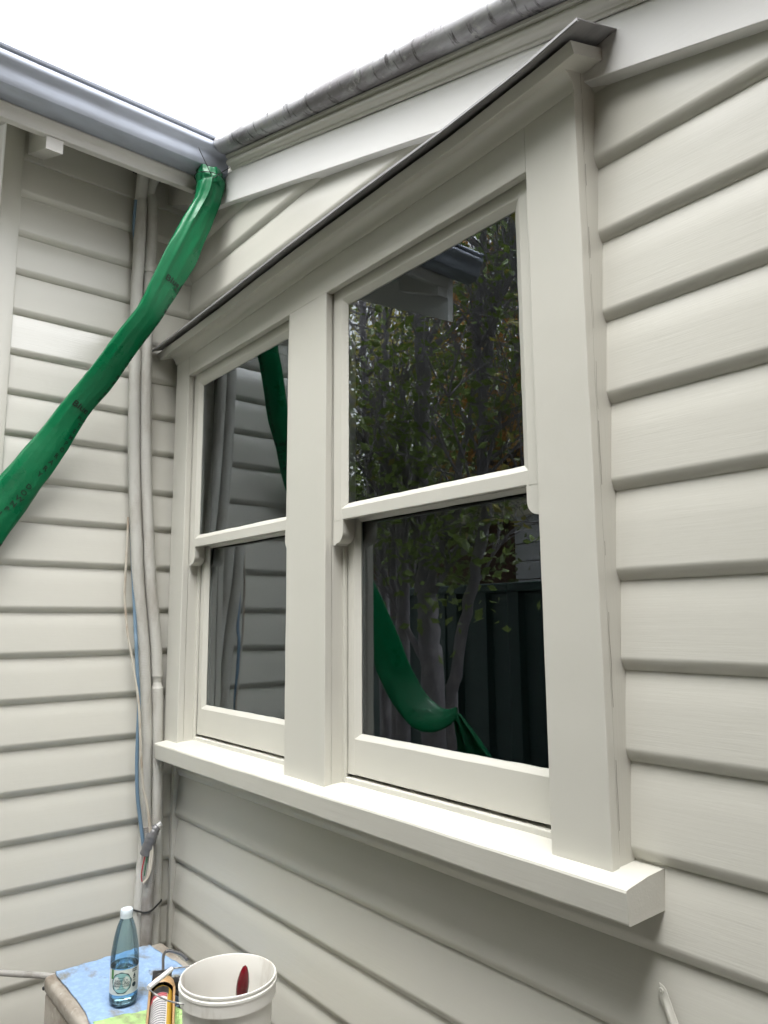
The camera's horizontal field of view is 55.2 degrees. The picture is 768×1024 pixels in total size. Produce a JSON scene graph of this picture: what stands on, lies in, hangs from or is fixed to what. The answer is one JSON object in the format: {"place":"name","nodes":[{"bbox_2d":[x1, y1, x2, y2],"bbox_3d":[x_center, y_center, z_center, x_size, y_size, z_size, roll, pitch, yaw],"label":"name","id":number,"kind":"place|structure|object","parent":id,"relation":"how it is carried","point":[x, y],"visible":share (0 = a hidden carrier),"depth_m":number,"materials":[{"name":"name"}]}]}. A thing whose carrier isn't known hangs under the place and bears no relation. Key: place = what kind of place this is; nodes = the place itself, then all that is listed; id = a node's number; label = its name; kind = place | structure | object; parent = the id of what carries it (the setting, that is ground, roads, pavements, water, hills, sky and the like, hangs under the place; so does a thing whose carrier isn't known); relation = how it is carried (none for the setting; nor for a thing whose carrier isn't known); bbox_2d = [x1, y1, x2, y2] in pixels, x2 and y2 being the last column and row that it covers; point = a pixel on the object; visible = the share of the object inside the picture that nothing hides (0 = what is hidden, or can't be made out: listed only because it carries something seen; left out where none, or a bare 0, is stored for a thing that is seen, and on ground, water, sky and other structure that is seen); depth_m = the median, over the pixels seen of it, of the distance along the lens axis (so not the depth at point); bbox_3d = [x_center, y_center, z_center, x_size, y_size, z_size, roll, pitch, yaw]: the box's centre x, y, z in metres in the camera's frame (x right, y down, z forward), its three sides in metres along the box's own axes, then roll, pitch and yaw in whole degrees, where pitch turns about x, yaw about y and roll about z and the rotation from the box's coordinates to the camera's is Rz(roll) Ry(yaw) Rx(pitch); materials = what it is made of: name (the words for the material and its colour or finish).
{"place":"outdoors","nodes":[
{"label":"outdoors","id":0,"kind":"place"},
{"bbox_2d":[0,0,485,135],"label":"sky","id":1,"kind":"structure","parent":0,"point":[212,66],"materials":[{"name":"white"}]},
{"label":"ground","id":2,"kind":"structure","parent":0,"visible":0},
{"bbox_2d":[0,123,192,1023],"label":"weatherboard wall","id":3,"kind":"structure","parent":2,"relation":"on","point":[69,829],"depth_m":2.36,"materials":[{"name":"white paint"}]},
{"bbox_2d":[0,99,196,210],"bbox_3d":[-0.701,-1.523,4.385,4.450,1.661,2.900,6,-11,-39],"label":"eave","id":4,"kind":"object","parent":3,"relation":"attached to","point":[49,138],"visible":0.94,"depth_m":2.33,"materials":[{"name":"white paint"}]},
{"bbox_2d":[0,40,228,178],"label":"roof gutter","id":5,"kind":"object","parent":4,"relation":"attached to","point":[39,85],"visible":0.94,"depth_m":2.25,"materials":[{"name":"metal"}]},
{"bbox_2d":[0,164,224,546],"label":"green downpipe","id":6,"kind":"object","parent":5,"relation":"hanging from","point":[26,473],"visible":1,"depth_m":2.34,"materials":[{"name":"plastic"}]},
{"bbox_2d":[194,147,229,181],"bbox_3d":[-0.595,-1.151,2.489,0.118,0.086,0.114,6,-11,-39],"label":"tie wire","id":7,"kind":"object","parent":6,"relation":"attached to","point":[209,170],"visible":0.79,"depth_m":2.45,"materials":[{"name":"black"}]},
{"bbox_2d":[128,173,152,949],"bbox_3d":[-0.808,0.194,2.438,0.160,2.839,0.099,6,-11,-39],"label":"lagged pipe","id":8,"kind":"object","parent":3,"relation":"attached to","point":[134,475],"visible":0.76,"depth_m":2.45,"materials":[{"name":"white plastic"}]},
{"bbox_2d":[130,199,144,845],"bbox_3d":[-0.828,-0.021,2.482,0.124,2.183,0.044,3,-9,-22],"label":"blue cable","id":9,"kind":"object","parent":8,"relation":"attached to","point":[138,684],"visible":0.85,"depth_m":2.38,"materials":[{"name":"blue plastic"}]},
{"bbox_2d":[123,517,153,883],"bbox_3d":[-0.796,0.590,2.384,0.130,1.160,0.019,0,-8,0],"label":"phone cable","id":10,"kind":"object","parent":8,"relation":"attached to","point":[150,863],"visible":1,"depth_m":2.37,"materials":[{"name":"white plastic"}]},
{"bbox_2d":[140,827,154,946],"bbox_3d":[-0.749,1.304,2.311,0.040,0.601,0.054,6,-11,-39],"label":"lagged pipe","id":11,"kind":"object","parent":8,"relation":"attached to","point":[146,920],"visible":0.49,"depth_m":2.30,"materials":[{"name":"white plastic"}]},
{"bbox_2d":[140,821,161,856],"bbox_3d":[-0.740,1.038,2.333,0.066,0.104,0.041,-1,-8,5],"label":"taped pipe end","id":12,"kind":"object","parent":11,"relation":"attached to","point":[149,842],"visible":0.99,"depth_m":2.32,"materials":[{"name":"silver metal"}]},
{"bbox_2d":[140,178,163,944],"bbox_3d":[-0.777,0.196,2.470,0.158,2.844,0.087,6,-11,-39],"label":"lagged pipe","id":13,"kind":"object","parent":3,"relation":"attached to","point":[150,583],"visible":0.66,"depth_m":2.47,"materials":[{"name":"white plastic"}]},
{"bbox_2d":[133,899,161,912],"bbox_3d":[-0.747,1.253,2.336,0.096,0.015,0.084,6,-11,-39],"label":"cable tie","id":14,"kind":"object","parent":13,"relation":"attached to","point":[151,910],"visible":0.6,"depth_m":2.30,"materials":[{"name":"black plastic"}]},
{"bbox_2d":[42,943,188,1023],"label":"metal cabinet","id":15,"kind":"object","parent":2,"relation":"on","point":[62,1005],"visible":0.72,"depth_m":1.93,"materials":[{"name":"beige metal"}]},
{"bbox_2d":[0,969,54,978],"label":"grey conduit","id":16,"kind":"object","parent":15,"relation":"on","point":[23,974],"visible":0.56,"depth_m":2.03,"materials":[{"name":"grey plastic"}]},
{"bbox_2d":[55,945,185,1023],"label":"blue cloth","id":17,"kind":"object","parent":15,"relation":"on","point":[86,985],"visible":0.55,"depth_m":1.97,"materials":[{"name":"fabric"}]},
{"bbox_2d":[109,906,138,1006],"bbox_3d":[-0.658,1.125,1.867,0.070,0.220,0.070,6,-11,-39],"label":"water bottle","id":18,"kind":"object","parent":17,"relation":"on","point":[123,983],"visible":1,"depth_m":1.84,"materials":[{"name":"blue plastic"}]},
{"bbox_2d":[93,1006,181,1023],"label":"green cloth","id":19,"kind":"object","parent":15,"relation":"on","point":[139,1017],"visible":0.45,"depth_m":1.76,"materials":[{"name":"fabric"}]},
{"bbox_2d":[145,949,187,1023],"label":"caulking gun","id":20,"kind":"object","parent":19,"relation":"on","point":[160,1011],"visible":0.81,"depth_m":1.77,"materials":[{"name":"orange metal"}]},
{"bbox_2d":[147,953,276,1023],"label":"plastic pail","id":21,"kind":"object","parent":15,"relation":"on","point":[207,990],"visible":1,"depth_m":1.51,"materials":[{"name":"plastic"}]},
{"bbox_2d":[236,965,248,995],"bbox_3d":[-0.301,1.035,1.512,0.039,0.226,0.100,4,-9,-27],"label":"paint brush","id":22,"kind":"object","parent":21,"relation":"in","point":[242,985],"visible":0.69,"depth_m":1.48,"materials":[{"name":"red plastic"}]},
{"bbox_2d":[166,0,767,1023],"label":"weatherboard wall","id":23,"kind":"structure","parent":2,"relation":"on","point":[332,922],"depth_m":1.21,"materials":[{"name":"white paint"}]},
{"bbox_2d":[152,17,664,926],"bbox_3d":[-0.174,-0.047,1.892,0.205,1.532,1.831,6,-11,-39],"label":"double window","id":24,"kind":"structure","parent":23,"relation":"attached to","point":[394,613],"depth_m":1.58,"materials":[{"name":"white paint"}]},
{"bbox_2d":[214,0,767,209],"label":"roof verge","id":25,"kind":"structure","parent":23,"relation":"on","point":[649,35],"depth_m":1.65,"materials":[{"name":"white paint"}]},
{"bbox_2d":[657,982,678,1023],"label":"metal stay","id":26,"kind":"object","parent":23,"relation":"attached to","point":[667,1004],"visible":1,"depth_m":1.10,"materials":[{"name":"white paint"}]}
]}

